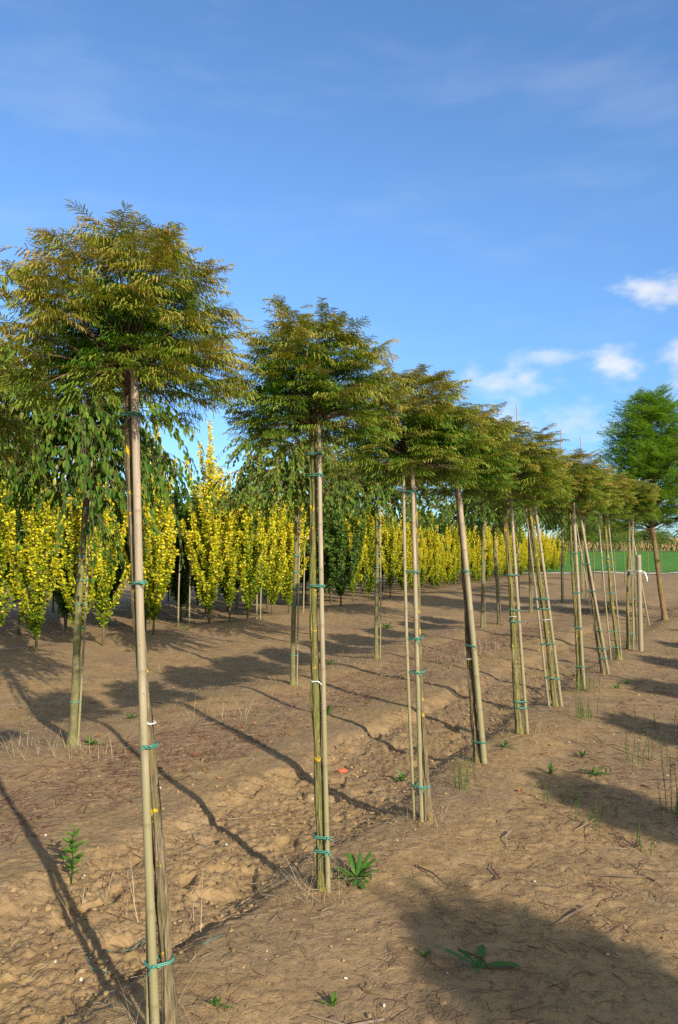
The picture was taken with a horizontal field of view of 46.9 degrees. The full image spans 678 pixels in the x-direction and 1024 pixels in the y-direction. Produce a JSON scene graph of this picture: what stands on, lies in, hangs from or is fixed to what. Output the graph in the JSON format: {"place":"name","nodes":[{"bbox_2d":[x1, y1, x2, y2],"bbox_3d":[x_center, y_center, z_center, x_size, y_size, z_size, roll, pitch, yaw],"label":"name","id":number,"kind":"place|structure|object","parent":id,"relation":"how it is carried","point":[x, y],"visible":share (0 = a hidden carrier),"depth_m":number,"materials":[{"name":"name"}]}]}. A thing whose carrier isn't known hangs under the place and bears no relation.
{"place":"outdoors","nodes":[
{"label":"outdoors","id":0,"kind":"place"},
{"bbox_2d":[47,628,613,919],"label":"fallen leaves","id":1,"kind":"object","parent":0,"point":[519,789],"visible":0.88,"depth_m":6.53,"materials":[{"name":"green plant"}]},
{"bbox_2d":[0,597,668,1023],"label":"dry grass","id":2,"kind":"structure","parent":0,"point":[312,897],"depth_m":4.30,"materials":[{"name":"plant"}]},
{"bbox_2d":[0,565,677,1023],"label":"ground","id":3,"kind":"structure","parent":0,"point":[284,995],"depth_m":4.70,"materials":[{"name":"soil"}]},
{"bbox_2d":[0,478,22,581],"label":"green sapling","id":4,"kind":"object","parent":3,"relation":"on","point":[17,525],"visible":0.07,"depth_m":14.73,"materials":[{"name":"green plant"}]},
{"bbox_2d":[0,474,31,626],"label":"golden shrub","id":5,"kind":"object","parent":3,"relation":"on","point":[3,553],"visible":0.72,"depth_m":12.03,"materials":[{"name":"yellow plant"}]},
{"bbox_2d":[0,312,54,484],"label":"cypress tree","id":6,"kind":"object","parent":3,"relation":"on","point":[5,422],"visible":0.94,"depth_m":2.90,"materials":[{"name":"green plant"}]},
{"bbox_2d":[2,481,64,634],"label":"green sapling","id":7,"kind":"object","parent":3,"relation":"on","point":[22,536],"visible":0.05,"depth_m":15.02,"materials":[{"name":"green plant"}]},
{"bbox_2d":[2,443,65,651],"bbox_3d":[-4.762,0.304,12.272,0.987,3.848,0.950,0,-3,0],"label":"golden shrub","id":8,"kind":"object","parent":3,"relation":"on","point":[37,583],"visible":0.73,"depth_m":12.12,"materials":[{"name":"yellow plant"}]},
{"bbox_2d":[0,266,102,517],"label":"weeping tree","id":9,"kind":"object","parent":3,"relation":"on","point":[50,462],"visible":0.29,"depth_m":6.14,"materials":[{"name":"green plant"}]},
{"bbox_2d":[43,483,90,630],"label":"green sapling","id":10,"kind":"object","parent":3,"relation":"on","point":[59,598],"visible":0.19,"depth_m":15.91,"materials":[{"name":"green plant"}]},
{"bbox_2d":[56,824,88,884],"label":"tall weed","id":11,"kind":"object","parent":3,"relation":"on","point":[72,849],"visible":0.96,"depth_m":3.86,"materials":[{"name":"green plant"}]},
{"bbox_2d":[45,459,113,636],"bbox_3d":[-4.298,0.370,12.832,1.140,3.770,1.163,0,-3,0],"label":"golden shrub","id":12,"kind":"object","parent":3,"relation":"on","point":[72,578],"visible":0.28,"depth_m":12.80,"materials":[{"name":"yellow plant"}]},
{"bbox_2d":[77,457,92,744],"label":"bamboo stake","id":13,"kind":"object","parent":3,"relation":"on","point":[83,650],"visible":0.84,"depth_m":6.48,"materials":[{"name":"wood"}]},
{"bbox_2d":[74,479,130,645],"bbox_3d":[-3.943,0.647,13.000,0.852,3.258,0.819,2,-3,-34],"label":"golden shrub","id":14,"kind":"object","parent":3,"relation":"on","point":[104,578],"visible":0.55,"depth_m":12.96,"materials":[{"name":"yellow plant"}]},
{"bbox_2d":[0,326,219,745],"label":"weeping tree","id":15,"kind":"object","parent":3,"relation":"on","point":[81,435],"visible":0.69,"depth_m":6.37,"materials":[{"name":"green plant"}]},
{"bbox_2d":[90,476,151,626],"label":"green sapling","id":16,"kind":"object","parent":3,"relation":"on","point":[118,571],"visible":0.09,"depth_m":16.70,"materials":[{"name":"green plant"}]},
{"bbox_2d":[0,199,262,1023],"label":"tree","id":17,"kind":"object","parent":3,"relation":"on","point":[132,327],"visible":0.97,"depth_m":2.45,"materials":[{"name":"green plant"}]},
{"bbox_2d":[130,355,159,1023],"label":"bamboo stake","id":18,"kind":"object","parent":3,"relation":"on","point":[147,828],"visible":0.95,"depth_m":2.49,"materials":[{"name":"wood"}]},
{"bbox_2d":[117,437,174,631],"bbox_3d":[-3.721,0.455,15.256,1.096,3.848,1.169,1,-3,-26],"label":"golden shrub","id":19,"kind":"object","parent":3,"relation":"on","point":[146,610],"visible":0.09,"depth_m":15.18,"materials":[{"name":"yellow plant"}]},
{"bbox_2d":[145,897,149,1023],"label":"bamboo stake","id":20,"kind":"object","parent":3,"relation":"on","point":[147,1001],"visible":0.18,"depth_m":2.47,"materials":[{"name":"wood"}]},
{"bbox_2d":[122,496,185,623],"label":"green sapling","id":21,"kind":"object","parent":3,"relation":"on","point":[182,514],"visible":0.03,"depth_m":17.81,"materials":[{"name":"green plant"}]},
{"bbox_2d":[141,424,178,634],"bbox_3d":[-3.444,0.294,14.596,0.957,4.087,1.158,0,-3,0],"label":"golden shrub","id":22,"kind":"object","parent":3,"relation":"on","point":[157,579],"visible":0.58,"depth_m":14.50,"materials":[{"name":"yellow plant"}]},
{"bbox_2d":[160,480,203,619],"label":"shrub","id":23,"kind":"object","parent":3,"relation":"on","point":[184,584],"visible":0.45,"depth_m":18.41,"materials":[{"name":"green plant"}]},
{"bbox_2d":[171,486,213,615],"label":"green sapling","id":24,"kind":"object","parent":3,"relation":"on","point":[174,488],"visible":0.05,"depth_m":19.72,"materials":[{"name":"green plant"}]},
{"bbox_2d":[181,421,235,623],"bbox_3d":[-2.832,0.232,16.833,1.182,4.444,1.128,1,-3,-11],"label":"golden shrub","id":25,"kind":"object","parent":3,"relation":"on","point":[207,595],"visible":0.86,"depth_m":16.68,"materials":[{"name":"yellow plant"}]},
{"bbox_2d":[212,471,253,621],"bbox_3d":[-2.473,0.775,17.332,0.920,3.402,0.884,-1,-3,28],"label":"golden shrub","id":26,"kind":"object","parent":3,"relation":"on","point":[228,581],"visible":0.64,"depth_m":17.27,"materials":[{"name":"yellow plant"}]},
{"bbox_2d":[216,490,259,613],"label":"green sapling","id":27,"kind":"object","parent":3,"relation":"on","point":[240,527],"visible":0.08,"depth_m":20.59,"materials":[{"name":"green plant"}]},
{"bbox_2d":[226,446,280,620],"bbox_3d":[-2.029,0.489,17.529,1.253,3.988,1.174,-1,-3,21],"label":"golden shrub","id":28,"kind":"object","parent":3,"relation":"on","point":[248,574],"visible":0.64,"depth_m":17.53,"materials":[{"name":"yellow plant"}]},
{"bbox_2d":[251,493,286,609],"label":"tree","id":29,"kind":"object","parent":3,"relation":"on","point":[265,595],"visible":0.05,"depth_m":21.76,"materials":[{"name":"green plant"}]},
{"bbox_2d":[256,466,290,615],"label":"golden shrub","id":30,"kind":"object","parent":3,"relation":"on","point":[273,579],"visible":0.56,"depth_m":18.89,"materials":[{"name":"yellow plant"}]},
{"bbox_2d":[275,492,309,613],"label":"golden shrub","id":31,"kind":"object","parent":3,"relation":"on","point":[286,590],"visible":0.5,"depth_m":19.40,"materials":[{"name":"yellow plant"}]},
{"bbox_2d":[296,489,300,685],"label":"bamboo stake","id":32,"kind":"object","parent":3,"relation":"on","point":[298,595],"visible":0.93,"depth_m":9.42,"materials":[{"name":"wood"}]},
{"bbox_2d":[204,407,398,685],"bbox_3d":[-0.499,0.246,9.461,2.484,3.795,2.228,0,-3,0],"label":"weeping tree","id":33,"kind":"object","parent":3,"relation":"on","point":[284,476],"visible":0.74,"depth_m":9.28,"materials":[{"name":"green plant"}]},
{"bbox_2d":[213,294,414,891],"bbox_3d":[-0.135,0.410,3.728,1.003,2.855,0.998,0,-3,0],"label":"cypress tree","id":34,"kind":"object","parent":3,"relation":"on","point":[310,396],"visible":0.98,"depth_m":3.63,"materials":[{"name":"green plant"}]},
{"bbox_2d":[296,487,339,582],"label":"tree","id":35,"kind":"object","parent":3,"relation":"on","point":[307,551],"visible":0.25,"depth_m":22.15,"materials":[{"name":"green plant"}]},
{"bbox_2d":[316,415,330,892],"bbox_3d":[-0.073,0.663,3.687,0.072,2.303,0.026,0,-3,0],"label":"bamboo stake","id":36,"kind":"object","parent":3,"relation":"on","point":[323,694],"visible":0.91,"depth_m":3.67,"materials":[{"name":"wood"}]},
{"bbox_2d":[324,513,351,603],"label":"tree","id":37,"kind":"object","parent":3,"relation":"on","point":[329,581],"visible":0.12,"depth_m":24.06,"materials":[{"name":"green plant"}]},
{"bbox_2d":[0,596,677,1023],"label":"twig litter","id":38,"kind":"object","parent":3,"relation":"on","point":[168,764],"visible":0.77,"depth_m":5.04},
{"bbox_2d":[0,603,677,1023],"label":"soil clods","id":39,"kind":"object","parent":3,"relation":"on","point":[112,971],"visible":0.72,"depth_m":4.56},
{"bbox_2d":[323,513,366,605],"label":"green sapling","id":40,"kind":"object","parent":3,"relation":"on","point":[339,557],"visible":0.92,"depth_m":22.01,"materials":[{"name":"green plant"}]},
{"bbox_2d":[343,502,366,601],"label":"golden shrub","id":41,"kind":"object","parent":3,"relation":"on","point":[352,585],"visible":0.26,"depth_m":24.32,"materials":[{"name":"green plant"}]},
{"bbox_2d":[331,852,380,888],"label":"weed","id":42,"kind":"object","parent":3,"relation":"on","point":[360,867],"visible":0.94,"depth_m":3.80,"materials":[{"name":"green plant"}]},
{"bbox_2d":[359,505,385,600],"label":"golden shrub","id":43,"kind":"object","parent":3,"relation":"on","point":[369,562],"visible":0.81,"depth_m":25.47,"materials":[{"name":"yellow plant"}]},
{"bbox_2d":[379,509,380,657],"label":"bamboo stake","id":44,"kind":"object","parent":3,"relation":"on","point":[380,581],"visible":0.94,"depth_m":11.70,"materials":[{"name":"wood"}]},
{"bbox_2d":[287,454,484,658],"bbox_3d":[0.734,0.537,11.732,3.091,3.421,3.109,0,-3,0],"label":"weeping tree","id":45,"kind":"object","parent":3,"relation":"on","point":[389,495],"visible":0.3,"depth_m":11.64,"materials":[{"name":"green plant"}]},
{"bbox_2d":[378,503,402,597],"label":"golden shrub","id":46,"kind":"object","parent":3,"relation":"on","point":[388,563],"visible":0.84,"depth_m":26.69,"materials":[{"name":"yellow plant"}]},
{"bbox_2d":[392,516,412,590],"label":"golden shrub","id":47,"kind":"object","parent":3,"relation":"on","point":[401,576],"visible":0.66,"depth_m":28.05,"materials":[{"name":"yellow plant"}]},
{"bbox_2d":[309,358,502,821],"bbox_3d":[0.418,0.489,4.619,1.012,2.758,1.001,1,-3,-24],"label":"cypress tree","id":48,"kind":"object","parent":3,"relation":"on","point":[436,433],"visible":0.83,"depth_m":4.53,"materials":[{"name":"green plant"}]},
{"bbox_2d":[402,451,415,819],"bbox_3d":[0.416,0.729,4.630,0.078,2.242,0.021,0,-3,0],"label":"bamboo stake","id":49,"kind":"object","parent":3,"relation":"on","point":[407,658],"visible":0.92,"depth_m":4.62,"materials":[{"name":"wood"}]},
{"bbox_2d":[399,515,423,588],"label":"golden shrub","id":50,"kind":"object","parent":3,"relation":"on","point":[410,583],"visible":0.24,"depth_m":29.23,"materials":[{"name":"yellow plant"}]},
{"bbox_2d":[410,447,423,821],"bbox_3d":[0.458,0.726,4.595,0.072,2.241,0.029,-1,-3,13],"label":"bamboo stake","id":51,"kind":"object","parent":3,"relation":"on","point":[418,717],"visible":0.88,"depth_m":4.58,"materials":[{"name":"wood"}]},
{"bbox_2d":[418,530,433,586],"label":"golden shrub","id":52,"kind":"object","parent":3,"relation":"on","point":[422,576],"visible":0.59,"depth_m":30.07,"materials":[{"name":"yellow plant"}]},
{"bbox_2d":[418,512,444,587],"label":"golden shrub","id":53,"kind":"object","parent":3,"relation":"on","point":[430,543],"visible":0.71,"depth_m":30.91,"materials":[{"name":"yellow plant"}]},
{"bbox_2d":[427,525,449,587],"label":"golden shrub","id":54,"kind":"object","parent":3,"relation":"on","point":[441,568],"visible":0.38,"depth_m":32.26,"materials":[{"name":"yellow plant"}]},
{"bbox_2d":[439,527,458,584],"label":"golden shrub","id":55,"kind":"object","parent":3,"relation":"on","point":[449,571],"visible":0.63,"depth_m":33.29,"materials":[{"name":"yellow plant"}]},
{"bbox_2d":[441,513,467,583],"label":"golden shrub","id":56,"kind":"object","parent":3,"relation":"on","point":[455,540],"visible":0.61,"depth_m":34.00,"materials":[{"name":"yellow plant"}]},
{"bbox_2d":[379,399,534,762],"bbox_3d":[0.848,0.527,5.810,1.222,2.754,1.243,0,-3,0],"label":"cypress tree","id":57,"kind":"object","parent":3,"relation":"on","point":[497,461],"visible":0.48,"depth_m":5.75,"materials":[{"name":"green plant"}]},
{"bbox_2d":[452,751,477,789],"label":"horsetail clump","id":58,"kind":"object","parent":3,"relation":"on","point":[460,784],"visible":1,"depth_m":5.14,"materials":[{"name":"green plant"}]},
{"bbox_2d":[456,526,477,575],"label":"golden shrub","id":59,"kind":"object","parent":3,"relation":"on","point":[468,551],"visible":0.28,"depth_m":36.42,"materials":[{"name":"yellow plant"}]},
{"bbox_2d":[455,480,486,763],"bbox_3d":[0.973,0.781,5.768,0.230,2.199,0.048,0,-3,6],"label":"bamboo stake","id":60,"kind":"object","parent":3,"relation":"on","point":[479,709],"visible":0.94,"depth_m":5.75,"materials":[{"name":"wood"}]},
{"bbox_2d":[469,524,486,581],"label":"golden shrub","id":61,"kind":"object","parent":3,"relation":"on","point":[474,572],"visible":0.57,"depth_m":37.20,"materials":[{"name":"yellow plant"}]},
{"bbox_2d":[443,945,520,971],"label":"weed","id":62,"kind":"object","parent":3,"relation":"on","point":[480,952],"visible":1,"depth_m":3.02,"materials":[{"name":"green plant"}]},
{"bbox_2d":[430,484,539,627],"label":"weeping tree","id":63,"kind":"object","parent":3,"relation":"on","point":[482,509],"visible":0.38,"depth_m":16.08,"materials":[{"name":"green plant"}]},
{"bbox_2d":[434,488,547,624],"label":"weeping tree","id":64,"kind":"object","parent":3,"relation":"on","point":[479,525],"visible":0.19,"depth_m":16.89,"materials":[{"name":"green plant"}]},
{"bbox_2d":[485,522,496,580],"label":"golden shrub","id":65,"kind":"object","parent":3,"relation":"on","point":[489,562],"visible":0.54,"depth_m":39.10,"materials":[{"name":"yellow plant"}]},
{"bbox_2d":[492,537,504,576],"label":"golden shrub","id":66,"kind":"object","parent":3,"relation":"on","point":[499,562],"visible":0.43,"depth_m":41.13,"materials":[{"name":"yellow plant"}]},
{"bbox_2d":[491,527,506,577],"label":"golden shrub","id":67,"kind":"object","parent":3,"relation":"on","point":[504,555],"visible":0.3,"depth_m":42.03,"materials":[{"name":"yellow plant"}]},
{"bbox_2d":[433,415,572,733],"bbox_3d":[1.438,0.568,6.706,1.306,2.774,1.273,0,-3,0],"label":"cypress tree","id":68,"kind":"object","parent":3,"relation":"on","point":[526,477],"visible":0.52,"depth_m":6.65,"materials":[{"name":"green plant"}]},
{"bbox_2d":[509,490,528,733],"bbox_3d":[1.544,0.831,6.707,0.160,2.204,0.032,0,-3,0],"label":"bamboo stake","id":69,"kind":"object","parent":3,"relation":"on","point":[519,620],"visible":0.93,"depth_m":6.69,"materials":[{"name":"wood"}]},
{"bbox_2d":[517,543,527,575],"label":"golden shrub","id":70,"kind":"object","parent":3,"relation":"on","point":[522,567],"visible":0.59,"depth_m":47.36,"materials":[{"name":"yellow plant"}]},
{"bbox_2d":[485,505,564,612],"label":"weeping tree","id":71,"kind":"object","parent":3,"relation":"on","point":[546,520],"visible":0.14,"depth_m":20.04,"materials":[{"name":"green plant"}]},
{"bbox_2d":[485,448,581,706],"bbox_3d":[1.872,0.632,7.858,1.071,2.746,1.097,0,-3,0],"label":"cypress tree","id":72,"kind":"object","parent":3,"relation":"on","point":[551,677],"visible":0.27,"depth_m":7.82,"materials":[{"name":"green plant"}]},
{"bbox_2d":[525,499,549,705],"bbox_3d":[1.993,0.886,7.866,0.248,2.202,0.027,0,-3,0],"label":"bamboo stake","id":73,"kind":"object","parent":3,"relation":"on","point":[538,616],"visible":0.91,"depth_m":7.85,"materials":[{"name":"wood"}]},
{"bbox_2d":[536,528,548,570],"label":"golden shrub","id":74,"kind":"object","parent":3,"relation":"on","point":[544,546],"visible":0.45,"depth_m":53.04,"materials":[{"name":"yellow plant"}]},
{"bbox_2d":[533,497,562,706],"bbox_3d":[2.090,0.882,7.826,0.291,2.199,0.033,0,-3,0],"label":"bamboo stake","id":75,"kind":"object","parent":3,"relation":"on","point":[549,612],"visible":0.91,"depth_m":7.81,"materials":[{"name":"wood"}]},
{"bbox_2d":[534,509,595,602],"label":"weeping tree","id":76,"kind":"object","parent":3,"relation":"on","point":[565,523],"visible":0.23,"depth_m":24.28,"materials":[{"name":"green plant"}]},
{"bbox_2d":[533,447,616,689],"bbox_3d":[2.679,0.667,8.971,1.027,2.839,1.081,-1,-3,24],"label":"cypress tree","id":77,"kind":"object","parent":3,"relation":"on","point":[586,482],"visible":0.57,"depth_m":8.88,"materials":[{"name":"green plant"}]},
{"bbox_2d":[572,499,585,689],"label":"bamboo stake","id":78,"kind":"object","parent":3,"relation":"on","point":[578,596],"visible":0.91,"depth_m":8.91,"materials":[{"name":"wood"}]},
{"bbox_2d":[533,461,625,673],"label":"cypress tree","id":79,"kind":"object","parent":3,"relation":"on","point":[609,509],"visible":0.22,"depth_m":9.97,"materials":[{"name":"green plant"}]},
{"bbox_2d":[552,514,615,598],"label":"weeping tree","id":80,"kind":"object","parent":3,"relation":"on","point":[591,531],"visible":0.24,"depth_m":26.27,"materials":[{"name":"green plant"}]},
{"bbox_2d":[575,693,598,722],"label":"horsetail clump","id":81,"kind":"object","parent":3,"relation":"on","point":[581,710],"visible":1,"depth_m":7.21,"materials":[{"name":"green plant"}]},
{"bbox_2d":[576,522,598,658],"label":"bamboo stake","id":82,"kind":"object","parent":3,"relation":"on","point":[587,589],"visible":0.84,"depth_m":10.04,"materials":[{"name":"wood"}]},
{"bbox_2d":[559,516,621,596],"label":"weeping tree","id":83,"kind":"object","parent":3,"relation":"on","point":[593,546],"visible":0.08,"depth_m":28.06,"materials":[{"name":"green plant"}]},
{"bbox_2d":[560,515,621,587],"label":"weeping tree","id":84,"kind":"object","parent":3,"relation":"on","point":[593,550],"visible":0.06,"depth_m":30.10,"materials":[{"name":"green plant"}]},
{"bbox_2d":[577,506,609,673],"bbox_3d":[3.255,0.975,9.994,0.400,2.272,0.038,0,-3,0],"label":"bamboo stake","id":85,"kind":"object","parent":3,"relation":"on","point":[594,595],"visible":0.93,"depth_m":9.98,"materials":[{"name":"wood"}]},
{"bbox_2d":[572,798,619,830],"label":"horsetail clump","id":86,"kind":"object","parent":3,"relation":"on","point":[575,811],"visible":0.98,"depth_m":4.63,"materials":[{"name":"green plant"}]},
{"bbox_2d":[582,523,626,590],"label":"weeping tree","id":87,"kind":"object","parent":3,"relation":"on","point":[619,539],"visible":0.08,"depth_m":32.85,"materials":[{"name":"green plant"}]},
{"bbox_2d":[598,514,611,659],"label":"bamboo stake","id":88,"kind":"object","parent":3,"relation":"on","point":[604,588],"visible":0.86,"depth_m":11.23,"materials":[{"name":"wood"}]},
{"bbox_2d":[571,466,640,659],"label":"cypress tree","id":89,"kind":"object","parent":3,"relation":"on","point":[627,495],"visible":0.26,"depth_m":11.17,"materials":[{"name":"green plant"}]},
{"bbox_2d":[607,515,621,659],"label":"bamboo stake","id":90,"kind":"object","parent":3,"relation":"on","point":[614,588],"visible":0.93,"depth_m":11.19,"materials":[{"name":"wood"}]},
{"bbox_2d":[595,520,637,584],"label":"weeping tree","id":91,"kind":"object","parent":3,"relation":"on","point":[625,535],"visible":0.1,"depth_m":34.38,"materials":[{"name":"green plant"}]},
{"bbox_2d":[608,521,645,582],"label":"weeping tree","id":92,"kind":"object","parent":3,"relation":"on","point":[635,533],"visible":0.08,"depth_m":39.86,"materials":[{"name":"green plant"}]},
{"bbox_2d":[600,479,660,638],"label":"cypress tree","id":93,"kind":"object","parent":3,"relation":"on","point":[638,517],"visible":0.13,"depth_m":13.87,"materials":[{"name":"green plant"}]},
{"bbox_2d":[602,478,660,648],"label":"cypress tree","id":94,"kind":"object","parent":3,"relation":"on","point":[643,493],"visible":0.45,"depth_m":12.57,"materials":[{"name":"green plant"}]},
{"bbox_2d":[586,382,677,619],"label":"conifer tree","id":95,"kind":"object","parent":3,"relation":"on","point":[648,453],"visible":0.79,"depth_m":17.67,"materials":[{"name":"plant"}]},
{"bbox_2d":[632,512,633,649],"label":"bamboo stake","id":96,"kind":"object","parent":3,"relation":"on","point":[632,584],"visible":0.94,"depth_m":12.59,"materials":[{"name":"wood"}]},
{"bbox_2d":[627,555,647,650],"bbox_3d":[4.737,1.464,12.447,0.124,1.566,0.426,1,-3,-18],"label":"wooden post","id":97,"kind":"object","parent":3,"relation":"on","point":[638,571],"visible":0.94,"depth_m":12.32,"materials":[{"name":"grey wood"}]},
{"bbox_2d":[624,728,677,768],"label":"horsetail clump","id":98,"kind":"object","parent":3,"relation":"on","point":[644,750],"visible":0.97,"depth_m":5.93,"materials":[{"name":"green plant"}]},
{"bbox_2d":[634,528,672,576],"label":"weeping tree","id":99,"kind":"object","parent":3,"relation":"on","point":[646,537],"visible":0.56,"depth_m":50.73,"materials":[{"name":"green plant"}]},
{"bbox_2d":[657,756,677,821],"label":"horsetail clump","id":100,"kind":"object","parent":3,"relation":"on","point":[676,802],"visible":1,"depth_m":4.81,"materials":[{"name":"green plant"}]},
{"bbox_2d":[0,0,677,550],"label":"sky","id":101,"kind":"structure","parent":0,"point":[491,184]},
{"bbox_2d":[373,551,677,572],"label":"meadow","id":102,"kind":"structure","parent":0,"point":[669,561],"depth_m":90.13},
{"bbox_2d":[526,537,677,551],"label":"corn field","id":103,"kind":"structure","parent":102,"relation":"on","point":[670,547],"depth_m":151.12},
{"bbox_2d":[646,526,677,571],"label":"weeping tree","id":104,"kind":"object","parent":102,"relation":"on","point":[668,540],"visible":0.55,"depth_m":58.82,"materials":[{"name":"green plant"}]},
{"bbox_2d":[373,571,677,573],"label":"path","id":105,"kind":"structure","parent":0,"point":[583,572],"depth_m":56.68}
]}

